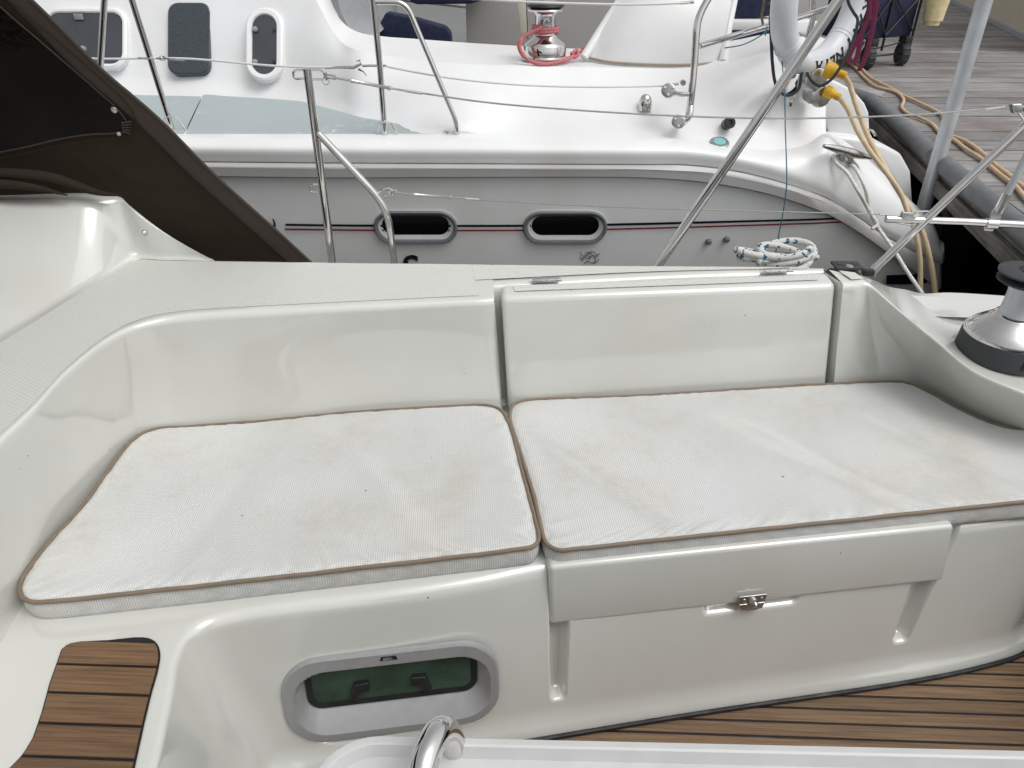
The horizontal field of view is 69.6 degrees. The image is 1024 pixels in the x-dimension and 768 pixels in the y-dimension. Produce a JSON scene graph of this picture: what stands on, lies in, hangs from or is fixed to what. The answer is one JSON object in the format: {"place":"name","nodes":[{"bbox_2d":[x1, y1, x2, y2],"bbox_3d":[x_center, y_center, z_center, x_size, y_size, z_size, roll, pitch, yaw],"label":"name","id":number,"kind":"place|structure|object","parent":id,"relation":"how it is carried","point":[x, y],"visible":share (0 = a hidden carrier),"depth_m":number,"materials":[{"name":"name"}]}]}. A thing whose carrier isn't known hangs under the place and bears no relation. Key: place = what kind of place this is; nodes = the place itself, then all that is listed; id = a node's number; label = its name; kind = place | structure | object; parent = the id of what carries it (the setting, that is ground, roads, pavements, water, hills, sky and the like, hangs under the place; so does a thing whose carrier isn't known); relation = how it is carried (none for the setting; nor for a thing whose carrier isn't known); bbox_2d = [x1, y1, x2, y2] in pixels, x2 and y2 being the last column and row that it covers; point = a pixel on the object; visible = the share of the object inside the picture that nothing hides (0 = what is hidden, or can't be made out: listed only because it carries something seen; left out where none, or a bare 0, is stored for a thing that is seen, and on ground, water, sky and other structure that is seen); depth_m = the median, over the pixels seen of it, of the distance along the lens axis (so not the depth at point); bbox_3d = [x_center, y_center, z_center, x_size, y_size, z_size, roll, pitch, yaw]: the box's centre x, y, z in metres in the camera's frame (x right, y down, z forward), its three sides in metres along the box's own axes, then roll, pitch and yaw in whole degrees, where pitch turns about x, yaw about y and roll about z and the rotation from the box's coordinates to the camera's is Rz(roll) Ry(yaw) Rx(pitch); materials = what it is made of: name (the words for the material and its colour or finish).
{"place":"outdoors","nodes":[
{"label":"outdoors","id":0,"kind":"place"},
{"bbox_2d":[248,0,1007,295],"bbox_3d":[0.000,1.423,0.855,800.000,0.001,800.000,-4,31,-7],"label":"water","id":1,"kind":"structure","parent":0,"point":[971,263],"depth_m":4.65,"materials":[{"name":"black liquid"}]},
{"bbox_2d":[35,0,943,292],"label":"catamaran","id":2,"kind":"object","parent":1,"relation":"on","point":[217,88],"visible":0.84,"depth_m":3.45,"materials":[{"name":"white paint"}]},
{"bbox_2d":[380,11,452,41],"bbox_3d":[-0.626,-2.286,4.769,0.472,0.224,0.120,0,31,0],"label":"seat cushion","id":3,"kind":"object","parent":2,"relation":"attached to","point":[396,25],"visible":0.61,"depth_m":4.71,"materials":[{"name":"blue fabric"}]},
{"bbox_2d":[410,0,481,3],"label":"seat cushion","id":4,"kind":"object","parent":2,"relation":"on","point":[443,1],"visible":0.99,"depth_m":5.25,"materials":[{"name":"blue fabric"}]},
{"bbox_2d":[517,24,584,65],"bbox_3d":[0.195,-1.672,3.613,0.213,0.171,0.384,22,37,32],"label":"winch rope","id":5,"kind":"object","parent":2,"relation":"attached to","point":[574,53],"visible":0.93,"depth_m":3.54,"materials":[{"name":"red fabric"}]},
{"bbox_2d":[724,26,767,48],"bbox_3d":[1.060,-1.540,3.269,0.268,0.081,0.054,-19,36,-29],"label":"teal cord","id":6,"kind":"object","parent":2,"relation":"attached to","point":[765,32],"visible":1,"depth_m":3.24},
{"bbox_2d":[731,30,768,40],"bbox_3d":[1.370,-2.041,4.325,0.275,0.106,0.300,0,31,0],"label":"rope","id":7,"kind":"object","parent":2,"relation":"on","point":[754,34],"depth_m":4.18,"materials":[{"name":"grey fabric"}]},
{"bbox_2d":[734,0,770,18],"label":"seat cushion","id":8,"kind":"object","parent":2,"relation":"on","point":[748,8],"visible":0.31,"depth_m":4.23,"materials":[{"name":"blue fabric"}]},
{"bbox_2d":[760,0,764,24],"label":"tied line","id":9,"kind":"object","parent":2,"relation":"hanging from","point":[761,14],"visible":1,"depth_m":3.30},
{"bbox_2d":[775,62,786,250],"bbox_3d":[1.194,-0.957,3.354,0.037,0.905,0.365,-1,31,-2],"label":"teal cord","id":10,"kind":"object","parent":2,"relation":"hanging from","point":[786,158],"visible":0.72,"depth_m":3.19,"materials":[{"name":"teal fabric"}]},
{"bbox_2d":[766,0,866,96],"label":"lifebuoy","id":11,"kind":"object","parent":2,"relation":"hanging from","point":[786,43],"visible":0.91,"depth_m":3.28,"materials":[{"name":"plastic"}]},
{"bbox_2d":[845,0,878,70],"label":"webbing strap","id":12,"kind":"object","parent":11,"relation":"hanging from","point":[857,44],"visible":0.98,"depth_m":3.26,"materials":[{"name":"red fabric"}]},
{"bbox_2d":[848,164,878,229],"bbox_3d":[1.574,-0.846,3.309,0.098,0.260,0.215,-26,40,-36],"label":"mooring line","id":13,"kind":"object","parent":2,"relation":"attached to","point":[863,184],"visible":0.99,"depth_m":3.29,"materials":[{"name":"white fabric"}]},
{"bbox_2d":[822,85,922,292],"bbox_3d":[1.639,-0.850,3.309,0.084,0.846,0.699,-21,37,-31],"label":"power cable","id":14,"kind":"object","parent":2,"relation":"attached to","point":[830,92],"visible":0.86,"depth_m":3.25,"materials":[{"name":"beige rubber"}]},
{"bbox_2d":[832,153,923,292],"bbox_3d":[1.597,-0.708,3.218,0.173,0.488,0.566,-11,33,-18],"label":"mooring line","id":15,"kind":"object","parent":2,"relation":"attached to","point":[879,229],"visible":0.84,"depth_m":3.27,"materials":[{"name":"white fabric"}]},
{"bbox_2d":[822,61,937,292],"bbox_3d":[1.684,-0.906,3.316,0.127,0.954,0.762,-26,40,-36],"label":"power cable","id":16,"kind":"object","parent":2,"relation":"attached to","point":[830,69],"visible":0.8,"depth_m":3.27,"materials":[{"name":"beige rubber"}]},
{"bbox_2d":[0,0,1023,767],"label":"sailboat","id":17,"kind":"object","parent":1,"relation":"on","point":[122,322],"visible":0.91,"depth_m":1.77,"materials":[{"name":"white plastic"}]},
{"bbox_2d":[0,0,311,261],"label":"spray hood","id":18,"kind":"object","parent":17,"relation":"on","point":[75,117],"visible":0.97,"depth_m":2.05,"materials":[{"name":"brown fabric"}]},
{"bbox_2d":[17,403,540,618],"bbox_3d":[-0.497,0.258,1.753,1.063,0.062,0.611,-4,31,-7],"label":"seat cushion","id":19,"kind":"object","parent":17,"relation":"on","point":[164,516],"visible":1,"depth_m":1.65,"materials":[{"name":"fabric"}]},
{"bbox_2d":[319,714,1023,767],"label":"cockpit table","id":20,"kind":"object","parent":17,"relation":"on","point":[440,741],"visible":1,"depth_m":0.73,"materials":[{"name":"white plastic"}]},
{"bbox_2d":[508,380,1023,561],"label":"seat cushion","id":21,"kind":"object","parent":17,"relation":"on","point":[612,475],"visible":1,"depth_m":1.80,"materials":[{"name":"fabric"}]},
{"bbox_2d":[733,237,819,266],"bbox_3d":[0.876,-0.421,2.440,0.282,0.099,0.128,-4,31,-7],"label":"rope coil","id":22,"kind":"object","parent":17,"relation":"on","point":[760,255],"visible":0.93,"depth_m":2.42,"materials":[{"name":"white fabric"}]},
{"bbox_2d":[402,0,1023,262],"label":"dock","id":23,"kind":"object","parent":1,"relation":"on","point":[925,73],"visible":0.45,"depth_m":5.03,"materials":[{"name":"grey wood"}]},
{"bbox_2d":[822,0,922,69],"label":"folding wagon","id":24,"kind":"object","parent":23,"relation":"on","point":[895,18],"visible":0.44,"depth_m":6.40,"materials":[{"name":"fabric"}]},
{"bbox_2d":[922,0,949,25],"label":"bucket","id":25,"kind":"object","parent":24,"relation":"hanging from","point":[934,12],"visible":1,"depth_m":6.33,"materials":[{"name":"yellow plastic"}]},
{"bbox_2d":[842,59,1023,200],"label":"dock hose","id":26,"kind":"object","parent":23,"relation":"on","point":[1005,178],"visible":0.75,"depth_m":4.09,"materials":[{"name":"beige rubber"}]},
{"bbox_2d":[851,58,1023,189],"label":"dock hose","id":27,"kind":"object","parent":23,"relation":"on","point":[1004,171],"visible":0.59,"depth_m":4.11,"materials":[{"name":"beige rubber"}]},
{"bbox_2d":[916,0,992,213],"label":"dock pole","id":28,"kind":"object","parent":1,"relation":"in","point":[968,54],"depth_m":3.59,"materials":[{"name":"grey metal"}]},
{"bbox_2d":[950,0,1023,40],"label":"building","id":29,"kind":"structure","parent":0,"point":[1007,16],"depth_m":9.41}
]}

